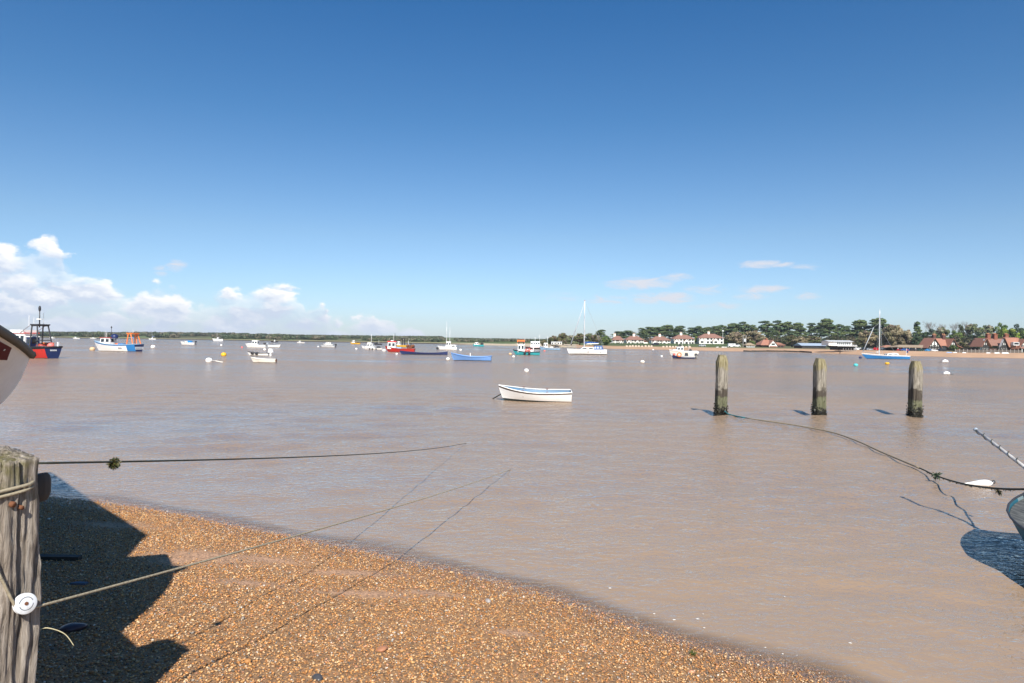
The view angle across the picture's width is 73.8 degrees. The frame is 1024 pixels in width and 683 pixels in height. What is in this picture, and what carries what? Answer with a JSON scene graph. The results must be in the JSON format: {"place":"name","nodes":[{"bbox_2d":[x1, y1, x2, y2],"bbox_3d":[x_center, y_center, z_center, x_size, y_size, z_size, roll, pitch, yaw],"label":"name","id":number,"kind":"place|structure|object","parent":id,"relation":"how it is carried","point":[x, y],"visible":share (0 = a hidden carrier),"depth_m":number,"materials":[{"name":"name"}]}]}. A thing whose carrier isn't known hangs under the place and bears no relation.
{"place":"outdoors","nodes":[
{"label":"outdoors","id":0,"kind":"place"},
{"bbox_2d":[69,581,88,584],"bbox_3d":[-3.457,1.929,5.450,0.130,0.014,0.036,4,5,-11],"label":"plastic scrap","id":1,"kind":"object","parent":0,"point":[78,583],"visible":1,"depth_m":5.44,"materials":[{"name":"plastic"}]},
{"bbox_2d":[36,492,860,682],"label":"beach","id":2,"kind":"structure","parent":0,"point":[200,554],"depth_m":5.12,"materials":[{"name":"brown gravel"}]},
{"bbox_2d":[0,445,50,682],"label":"mooring post","id":3,"kind":"object","parent":2,"relation":"on","point":[20,565],"visible":0.91,"depth_m":2.50,"materials":[{"name":"grey wood"}]},
{"bbox_2d":[0,480,34,498],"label":"rope collar","id":4,"kind":"object","parent":3,"relation":"attached to","point":[30,484],"visible":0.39,"depth_m":2.46,"materials":[{"name":"fabric"}]},
{"bbox_2d":[12,593,36,614],"bbox_3d":[-1.773,0.952,2.479,0.045,0.074,0.074,-14,-8,31],"label":"pulley wheel","id":5,"kind":"object","parent":3,"relation":"attached to","point":[25,603],"visible":1,"depth_m":2.46,"materials":[{"name":"white plastic"}]},
{"bbox_2d":[39,443,464,463],"bbox_3d":[-1.451,1.394,9.112,0.009,1.822,12.855,1,0,4],"label":"mooring rope","id":6,"kind":"object","parent":3,"relation":"attached to","point":[75,462],"visible":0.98,"depth_m":3.85,"materials":[{"name":"grey fabric"}]},
{"bbox_2d":[106,457,120,470],"bbox_3d":[-1.849,0.569,3.172,0.066,0.069,0.064,1,0,0],"label":"seaweed clump","id":7,"kind":"object","parent":6,"relation":"attached to","point":[115,463],"visible":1,"depth_m":3.16,"materials":[{"name":"plant"}]},
{"bbox_2d":[0,469,510,608],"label":"mooring rope","id":8,"kind":"object","parent":3,"relation":"attached to","point":[10,597],"visible":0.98,"depth_m":3.27,"materials":[{"name":"beige fabric"}]},
{"bbox_2d":[40,554,81,560],"bbox_3d":[-4.167,1.974,6.231,0.420,0.040,0.070,3,0,-7],"label":"driftwood plank","id":9,"kind":"object","parent":2,"relation":"on","point":[55,557],"visible":0.64,"depth_m":6.21,"materials":[{"name":"brown wood"}]},
{"bbox_2d":[58,623,87,633],"bbox_3d":[-2.881,1.876,4.475,0.134,0.062,0.175,-6,-10,34],"label":"stone","id":10,"kind":"object","parent":2,"relation":"on","point":[70,627],"visible":0.89,"depth_m":4.44,"materials":[{"name":"stone"}]},
{"bbox_2d":[312,674,322,680],"bbox_3d":[-1.138,1.966,3.990,0.071,0.037,0.053,6,18,38],"label":"stone","id":11,"kind":"object","parent":2,"relation":"on","point":[319,677],"visible":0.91,"depth_m":3.98,"materials":[{"name":"stone"}]},
{"bbox_2d":[376,645,387,651],"bbox_3d":[-0.878,2.073,4.602,0.080,0.039,0.106,-20,-12,4],"label":"stone","id":12,"kind":"object","parent":2,"relation":"on","point":[382,648],"visible":0.94,"depth_m":4.57,"materials":[{"name":"stone"}]},
{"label":"boat shelter","id":13,"kind":"object","parent":2,"relation":"on","visible":0},
{"bbox_2d":[0,325,36,403],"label":"beached boat","id":14,"kind":"object","parent":13,"relation":"on","point":[17,353],"visible":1,"depth_m":4.02,"materials":[{"name":"white paint"}]},
{"bbox_2d":[0,338,1023,682],"bbox_3d":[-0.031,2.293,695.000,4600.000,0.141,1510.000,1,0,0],"label":"water","id":15,"kind":"structure","parent":0,"point":[652,488],"depth_m":12.19,"materials":[{"name":"brown liquid"}]},
{"bbox_2d":[10,306,62,358],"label":"fishing boat","id":16,"kind":"object","parent":15,"relation":"on","point":[42,349],"visible":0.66,"depth_m":67.85,"materials":[{"name":"red paint"}]},
{"bbox_2d":[94,326,143,351],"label":"fishing boat","id":17,"kind":"object","parent":15,"relation":"on","point":[106,343],"visible":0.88,"depth_m":103.40,"materials":[{"name":"white paint"}]},
{"bbox_2d":[180,341,196,344],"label":"motor boat","id":18,"kind":"object","parent":15,"relation":"on","point":[187,343],"visible":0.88,"depth_m":203.41,"materials":[{"name":"white paint"}]},
{"bbox_2d":[245,340,268,347],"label":"motor boat","id":19,"kind":"object","parent":15,"relation":"on","point":[255,344],"visible":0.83,"depth_m":161.59,"materials":[{"name":"white paint"}]},
{"bbox_2d":[247,349,272,355],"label":"dinghy","id":20,"kind":"object","parent":15,"relation":"on","point":[259,354],"visible":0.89,"depth_m":88.91,"materials":[{"name":"white paint"}]},
{"bbox_2d":[251,357,276,362],"bbox_3d":[-23.460,1.785,64.441,2.505,0.632,0.806,1,0,4],"label":"rowing boat","id":21,"kind":"object","parent":15,"relation":"on","point":[259,360],"visible":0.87,"depth_m":64.17,"materials":[{"name":"beige paint"}]},
{"bbox_2d":[364,345,382,349],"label":"motor boat","id":22,"kind":"object","parent":15,"relation":"on","point":[374,348],"visible":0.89,"depth_m":154.63,"materials":[{"name":"white paint"}]},
{"bbox_2d":[385,340,415,351],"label":"fishing boat","id":23,"kind":"object","parent":15,"relation":"on","point":[392,346],"visible":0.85,"depth_m":129.63,"materials":[{"name":"red paint"}]},
{"bbox_2d":[399,350,447,354],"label":"rowing gig","id":24,"kind":"object","parent":15,"relation":"on","point":[423,353],"visible":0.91,"depth_m":109.49,"materials":[{"name":"blue paint"}]},
{"bbox_2d":[436,332,456,349],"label":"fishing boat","id":25,"kind":"object","parent":15,"relation":"on","point":[448,346],"visible":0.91,"depth_m":171.57,"materials":[{"name":"white paint"}]},
{"bbox_2d":[451,352,491,360],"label":"open boat","id":26,"kind":"object","parent":15,"relation":"on","point":[457,357],"visible":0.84,"depth_m":78.36,"materials":[{"name":"blue paint"}]},
{"bbox_2d":[513,340,539,354],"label":"fishing boat","id":27,"kind":"object","parent":15,"relation":"on","point":[522,351],"visible":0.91,"depth_m":116.96,"materials":[{"name":"teal paint"}]},
{"bbox_2d":[525,334,539,348],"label":"work boat","id":28,"kind":"object","parent":15,"relation":"on","point":[536,344],"visible":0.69,"depth_m":213.58,"materials":[{"name":"white wood"}]},
{"bbox_2d":[498,384,571,401],"bbox_3d":[0.890,2.068,26.547,2.866,0.750,1.233,1,3,3],"label":"dinghy","id":29,"kind":"object","parent":15,"relation":"on","point":[514,393],"visible":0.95,"depth_m":26.20,"materials":[{"name":"white paint"}]},
{"bbox_2d":[539,336,559,349],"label":"fishing boat","id":30,"kind":"object","parent":15,"relation":"on","point":[545,347],"visible":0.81,"depth_m":193.50,"materials":[{"name":"blue paint"}]},
{"bbox_2d":[567,300,606,354],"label":"sailing yacht","id":31,"kind":"object","parent":15,"relation":"on","point":[597,350],"visible":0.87,"depth_m":130.80,"materials":[{"name":"white paint"}]},
{"bbox_2d":[669,344,698,356],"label":"motor boat","id":32,"kind":"object","parent":15,"relation":"on","point":[680,349],"visible":0.72,"depth_m":123.40,"materials":[{"name":"beige paint"}]},
{"bbox_2d":[670,352,697,358],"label":"open boat","id":33,"kind":"object","parent":15,"relation":"on","point":[677,356],"visible":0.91,"depth_m":105.06,"materials":[{"name":"white paint"}]},
{"bbox_2d":[713,355,727,415],"bbox_3d":[6.782,2.009,22.153,0.455,3.165,0.450,1,0,-2],"label":"pile post","id":34,"kind":"object","parent":15,"relation":"in","point":[721,394],"visible":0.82,"depth_m":22.00,"materials":[{"name":"brown wood"}]},
{"bbox_2d":[724,411,1023,496],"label":"weedy rope","id":35,"kind":"object","parent":34,"relation":"attached to","point":[937,477],"visible":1,"depth_m":12.80,"materials":[{"name":"brown fabric"}]},
{"bbox_2d":[810,358,826,414],"bbox_3d":[10.056,2.090,22.362,0.443,3.091,0.459,1,0,-6],"label":"pile post","id":36,"kind":"object","parent":15,"relation":"in","point":[818,406],"visible":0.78,"depth_m":22.22,"materials":[{"name":"brown wood"}]},
{"bbox_2d":[862,311,909,358],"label":"sailing yacht","id":37,"kind":"object","parent":15,"relation":"on","point":[884,356],"visible":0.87,"depth_m":125.35,"materials":[{"name":"blue paint"}]},
{"bbox_2d":[906,361,923,417],"bbox_3d":[13.271,2.159,22.493,0.445,3.040,0.441,1,0,-4],"label":"pile post","id":38,"kind":"object","parent":15,"relation":"in","point":[915,391],"visible":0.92,"depth_m":22.35,"materials":[{"name":"brown wood"}]},
{"bbox_2d":[966,480,994,485],"bbox_3d":[7.846,2.376,11.444,0.581,0.116,0.154,1,0,-8],"label":"fender float","id":39,"kind":"object","parent":15,"relation":"on","point":[983,483],"visible":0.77,"depth_m":11.39,"materials":[{"name":"white paint"}]},
{"bbox_2d":[973,428,1023,540],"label":"work boat","id":40,"kind":"object","parent":15,"relation":"on","point":[1015,509],"visible":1,"depth_m":7.66,"materials":[{"name":"teal paint"}]},
{"bbox_2d":[0,0,1023,338],"label":"sky","id":41,"kind":"structure","parent":0,"point":[458,168],"materials":[{"name":"blue"}]},
{"bbox_2d":[39,335,1023,357],"bbox_3d":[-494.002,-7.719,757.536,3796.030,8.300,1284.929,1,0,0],"label":"bank ground","id":42,"kind":"structure","parent":0,"point":[715,347],"depth_m":288.18,"materials":[{"name":"brown soil"}]},
{"bbox_2d":[38,331,546,341],"bbox_3d":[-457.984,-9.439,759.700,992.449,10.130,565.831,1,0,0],"label":"woodland","id":43,"kind":"object","parent":42,"relation":"on","point":[279,336],"visible":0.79,"depth_m":666.22,"materials":[{"name":"green plant"}]},
{"bbox_2d":[548,335,560,345],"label":"shrubby tree","id":44,"kind":"object","parent":42,"relation":"on","point":[552,339],"visible":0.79,"depth_m":329.12,"materials":[{"name":"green plant"}]},
{"bbox_2d":[557,333,568,344],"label":"shrubby tree","id":45,"kind":"object","parent":42,"relation":"on","point":[562,337],"visible":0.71,"depth_m":333.67,"materials":[{"name":"green plant"}]},
{"bbox_2d":[564,335,577,344],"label":"budding tree","id":46,"kind":"object","parent":42,"relation":"on","point":[569,339],"visible":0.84,"depth_m":324.06,"materials":[{"name":"green plant"}]},
{"bbox_2d":[573,333,583,344],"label":"shrubby tree","id":47,"kind":"object","parent":42,"relation":"on","point":[579,336],"visible":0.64,"depth_m":333.88,"materials":[{"name":"green plant"}]},
{"bbox_2d":[582,333,594,344],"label":"budding tree","id":48,"kind":"object","parent":42,"relation":"on","point":[587,336],"visible":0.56,"depth_m":327.35,"materials":[{"name":"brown plant"}]},
{"bbox_2d":[589,334,600,344],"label":"shrubby tree","id":49,"kind":"object","parent":42,"relation":"on","point":[595,336],"visible":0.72,"depth_m":321.77,"materials":[{"name":"green plant"}]},
{"bbox_2d":[595,329,606,344],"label":"pine tree","id":50,"kind":"object","parent":42,"relation":"on","point":[601,334],"visible":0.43,"depth_m":343.72,"materials":[{"name":"green plant"}]},
{"bbox_2d":[600,336,611,344],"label":"broadleaf tree","id":51,"kind":"object","parent":42,"relation":"on","point":[607,341],"visible":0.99,"depth_m":318.92,"materials":[{"name":"green plant"}]},
{"bbox_2d":[611,334,623,342],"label":"white house","id":52,"kind":"structure","parent":42,"relation":"on","point":[617,339],"depth_m":385.13,"materials":[{"name":"paint"}]},
{"bbox_2d":[610,331,627,338],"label":"pine tree","id":53,"kind":"object","parent":42,"relation":"on","point":[620,333],"visible":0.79,"depth_m":468.06,"materials":[{"name":"green plant"}]},
{"bbox_2d":[624,333,647,342],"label":"white house","id":54,"kind":"structure","parent":42,"relation":"on","point":[633,339],"depth_m":390.00,"materials":[{"name":"paint"}]},
{"bbox_2d":[636,328,648,339],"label":"pine tree","id":55,"kind":"object","parent":42,"relation":"on","point":[642,334],"visible":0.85,"depth_m":468.26,"materials":[{"name":"green plant"}]},
{"bbox_2d":[645,327,656,338],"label":"pine tree","id":56,"kind":"object","parent":42,"relation":"on","point":[648,329],"visible":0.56,"depth_m":478.13,"materials":[{"name":"green plant"}]},
{"bbox_2d":[649,327,669,336],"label":"pine tree","id":57,"kind":"object","parent":42,"relation":"on","point":[661,330],"visible":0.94,"depth_m":468.59,"materials":[{"name":"green plant"}]},
{"bbox_2d":[649,334,670,343],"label":"white house","id":58,"kind":"structure","parent":42,"relation":"on","point":[659,338],"depth_m":395.32,"materials":[{"name":"paint"}]},
{"bbox_2d":[661,325,675,342],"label":"pine tree","id":59,"kind":"object","parent":42,"relation":"on","point":[669,327],"visible":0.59,"depth_m":476.10,"materials":[{"name":"green plant"}]},
{"bbox_2d":[669,326,689,338],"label":"pine tree","id":60,"kind":"object","parent":42,"relation":"on","point":[678,330],"visible":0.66,"depth_m":473.05,"materials":[{"name":"green plant"}]},
{"bbox_2d":[670,332,693,343],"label":"white house","id":61,"kind":"structure","parent":42,"relation":"on","point":[682,339],"depth_m":398.00,"materials":[{"name":"paint"}]},
{"bbox_2d":[686,327,694,336],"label":"pine tree","id":62,"kind":"object","parent":42,"relation":"on","point":[690,330],"visible":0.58,"depth_m":484.59,"materials":[{"name":"green plant"}]},
{"bbox_2d":[691,326,706,336],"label":"pine tree","id":63,"kind":"object","parent":42,"relation":"on","point":[699,330],"visible":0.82,"depth_m":467.51,"materials":[{"name":"green plant"}]},
{"bbox_2d":[695,332,723,343],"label":"white house","id":64,"kind":"structure","parent":42,"relation":"on","point":[708,338],"depth_m":400.00,"materials":[{"name":"white paint"}]},
{"bbox_2d":[707,326,725,336],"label":"pine tree","id":65,"kind":"object","parent":42,"relation":"on","point":[714,329],"visible":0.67,"depth_m":468.77,"materials":[{"name":"green plant"}]},
{"bbox_2d":[719,323,739,336],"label":"pine tree","id":66,"kind":"object","parent":42,"relation":"on","point":[731,326],"visible":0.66,"depth_m":467.24,"materials":[{"name":"green plant"}]},
{"bbox_2d":[725,331,744,343],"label":"evergreen oak","id":67,"kind":"object","parent":42,"relation":"on","point":[733,337],"visible":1,"depth_m":327.76,"materials":[{"name":"beige plant"}]},
{"bbox_2d":[738,321,750,334],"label":"pine tree","id":68,"kind":"object","parent":42,"relation":"on","point":[743,328],"visible":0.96,"depth_m":463.97,"materials":[{"name":"green plant"}]},
{"bbox_2d":[737,330,761,343],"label":"evergreen oak","id":69,"kind":"object","parent":42,"relation":"on","point":[752,334],"visible":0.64,"depth_m":331.75,"materials":[{"name":"green plant"}]},
{"bbox_2d":[754,334,767,342],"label":"evergreen oak","id":70,"kind":"object","parent":42,"relation":"on","point":[759,338],"visible":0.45,"depth_m":323.95,"materials":[{"name":"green plant"}]},
{"bbox_2d":[758,321,775,333],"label":"pine tree","id":71,"kind":"object","parent":42,"relation":"on","point":[764,328],"visible":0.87,"depth_m":448.68,"materials":[{"name":"green plant"}]},
{"bbox_2d":[756,338,783,346],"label":"bungalow","id":72,"kind":"object","parent":42,"relation":"on","point":[765,342],"visible":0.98,"depth_m":300.50,"materials":[{"name":"brick"}]},
{"bbox_2d":[764,329,781,338],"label":"pine tree","id":73,"kind":"object","parent":42,"relation":"on","point":[772,332],"visible":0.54,"depth_m":437.39,"materials":[{"name":"green plant"}]},
{"bbox_2d":[743,350,811,352],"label":"timber groyne","id":74,"kind":"object","parent":42,"relation":"on","point":[775,351],"visible":0.39,"depth_m":222.86,"materials":[{"name":"brown wood"}]},
{"bbox_2d":[772,320,786,335],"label":"pine tree","id":75,"kind":"object","parent":42,"relation":"on","point":[778,327],"visible":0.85,"depth_m":453.43,"materials":[{"name":"green plant"}]},
{"bbox_2d":[546,334,1021,348],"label":"undergrowth","id":76,"kind":"object","parent":42,"relation":"on","point":[855,342],"visible":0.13,"depth_m":342.35,"materials":[{"name":"green plant"}]},
{"bbox_2d":[777,321,799,335],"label":"pine tree","id":77,"kind":"object","parent":42,"relation":"on","point":[789,326],"visible":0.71,"depth_m":456.10,"materials":[{"name":"green plant"}]},
{"bbox_2d":[783,335,796,346],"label":"shrubby tree","id":78,"kind":"object","parent":42,"relation":"on","point":[791,338],"visible":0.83,"depth_m":328.73,"materials":[{"name":"green plant"}]},
{"bbox_2d":[788,322,809,337],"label":"pine tree","id":79,"kind":"object","parent":42,"relation":"on","point":[800,329],"visible":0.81,"depth_m":458.11,"materials":[{"name":"green plant"}]},
{"bbox_2d":[793,336,808,343],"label":"evergreen oak","id":80,"kind":"object","parent":42,"relation":"on","point":[799,339],"visible":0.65,"depth_m":323.72,"materials":[{"name":"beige plant"}]},
{"bbox_2d":[794,343,825,348],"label":"long shed","id":81,"kind":"structure","parent":42,"relation":"on","point":[810,345],"depth_m":285.22,"materials":[{"name":"metal"}]},
{"bbox_2d":[804,323,815,335],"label":"pine tree","id":82,"kind":"object","parent":42,"relation":"on","point":[812,328],"visible":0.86,"depth_m":468.49,"materials":[{"name":"green plant"}]},
{"bbox_2d":[806,336,821,342],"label":"shrubby tree","id":83,"kind":"object","parent":42,"relation":"on","point":[813,339],"visible":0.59,"depth_m":332.46,"materials":[{"name":"green plant"}]},
{"bbox_2d":[813,318,841,337],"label":"pine tree","id":84,"kind":"object","parent":42,"relation":"on","point":[828,326],"visible":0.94,"depth_m":428.41,"materials":[{"name":"green plant"}]},
{"bbox_2d":[829,324,845,335],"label":"pine tree","id":85,"kind":"object","parent":42,"relation":"on","point":[840,329],"visible":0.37,"depth_m":432.72,"materials":[{"name":"green plant"}]},
{"bbox_2d":[820,340,855,351],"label":"clubhouse","id":86,"kind":"structure","parent":42,"relation":"on","point":[838,345],"depth_m":206.18,"materials":[{"name":"grey wood"}]},
{"bbox_2d":[846,319,872,336],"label":"pine tree","id":87,"kind":"object","parent":42,"relation":"on","point":[859,324],"visible":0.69,"depth_m":398.02,"materials":[{"name":"green plant"}]},
{"bbox_2d":[857,331,878,347],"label":"evergreen oak","id":88,"kind":"object","parent":42,"relation":"on","point":[873,341],"visible":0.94,"depth_m":298.69,"materials":[{"name":"beige plant"}]},
{"bbox_2d":[862,318,888,335],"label":"pine tree","id":89,"kind":"object","parent":42,"relation":"on","point":[874,323],"visible":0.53,"depth_m":388.15,"materials":[{"name":"green plant"}]},
{"bbox_2d":[880,324,906,345],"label":"evergreen oak","id":90,"kind":"object","parent":42,"relation":"on","point":[890,332],"visible":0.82,"depth_m":288.32,"materials":[{"name":"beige plant"}]},
{"bbox_2d":[897,329,912,347],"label":"evergreen oak","id":91,"kind":"object","parent":42,"relation":"on","point":[907,334],"visible":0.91,"depth_m":283.84,"materials":[{"name":"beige plant"}]},
{"bbox_2d":[888,345,922,350],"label":"pavilion","id":92,"kind":"structure","parent":42,"relation":"on","point":[895,347],"depth_m":217.19,"materials":[{"name":"beige tile"}]},
{"bbox_2d":[911,321,921,336],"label":"pine tree","id":93,"kind":"object","parent":42,"relation":"on","point":[917,328],"visible":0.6,"depth_m":329.31,"materials":[{"name":"green plant"}]},
{"bbox_2d":[911,334,922,344],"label":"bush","id":94,"kind":"object","parent":42,"relation":"on","point":[917,338],"visible":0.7,"depth_m":279.04,"materials":[{"name":"green plant"}]},
{"bbox_2d":[921,328,938,338],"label":"cedar tree","id":95,"kind":"object","parent":42,"relation":"on","point":[925,334],"visible":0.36,"depth_m":328.86,"materials":[{"name":"green plant"}]},
{"bbox_2d":[916,333,961,350],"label":"timbered house","id":96,"kind":"structure","parent":42,"relation":"on","point":[933,342],"depth_m":256.05,"materials":[{"name":"brick"}]},
{"bbox_2d":[932,327,949,337],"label":"budding tree","id":97,"kind":"object","parent":42,"relation":"on","point":[939,330],"visible":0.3,"depth_m":338.44,"materials":[{"name":"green plant"}]},
{"bbox_2d":[946,330,964,341],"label":"broadleaf tree","id":98,"kind":"object","parent":42,"relation":"on","point":[954,334],"visible":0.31,"depth_m":334.70,"materials":[{"name":"green plant"}]},
{"bbox_2d":[956,341,969,349],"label":"shrubby tree","id":99,"kind":"object","parent":42,"relation":"on","point":[963,345],"visible":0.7,"depth_m":269.01,"materials":[{"name":"green plant"}]},
{"bbox_2d":[957,321,973,335],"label":"bare tree","id":100,"kind":"object","parent":42,"relation":"on","point":[961,328],"visible":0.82,"depth_m":349.33,"materials":[{"name":"brown plant"}]},
{"bbox_2d":[964,332,981,347],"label":"cedar tree","id":101,"kind":"object","parent":42,"relation":"on","point":[977,334],"visible":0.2,"depth_m":319.36,"materials":[{"name":"green plant"}]},
{"bbox_2d":[964,324,984,336],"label":"budding tree","id":102,"kind":"object","parent":42,"relation":"on","point":[976,329],"visible":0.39,"depth_m":347.76,"materials":[{"name":"green plant"}]},
{"bbox_2d":[981,325,993,335],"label":"budding tree","id":103,"kind":"object","parent":42,"relation":"on","point":[988,330],"visible":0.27,"depth_m":353.50,"materials":[{"name":"green plant"}]},
{"bbox_2d":[955,349,1021,352],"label":"garden fence","id":104,"kind":"object","parent":42,"relation":"on","point":[989,351],"visible":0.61,"depth_m":190.12,"materials":[{"name":"grey wood"}]},
{"bbox_2d":[966,333,1023,351],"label":"timbered house","id":105,"kind":"structure","parent":42,"relation":"on","point":[1007,342],"depth_m":225.19,"materials":[{"name":"brick"}]},
{"bbox_2d":[989,322,1007,333],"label":"broadleaf tree","id":106,"kind":"object","parent":42,"relation":"on","point":[998,328],"visible":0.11,"depth_m":350.61,"materials":[{"name":"green plant"}]},
{"bbox_2d":[998,328,1020,338],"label":"leafy tree","id":107,"kind":"object","parent":42,"relation":"on","point":[1011,332],"visible":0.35,"depth_m":333.66,"materials":[{"name":"green plant"}]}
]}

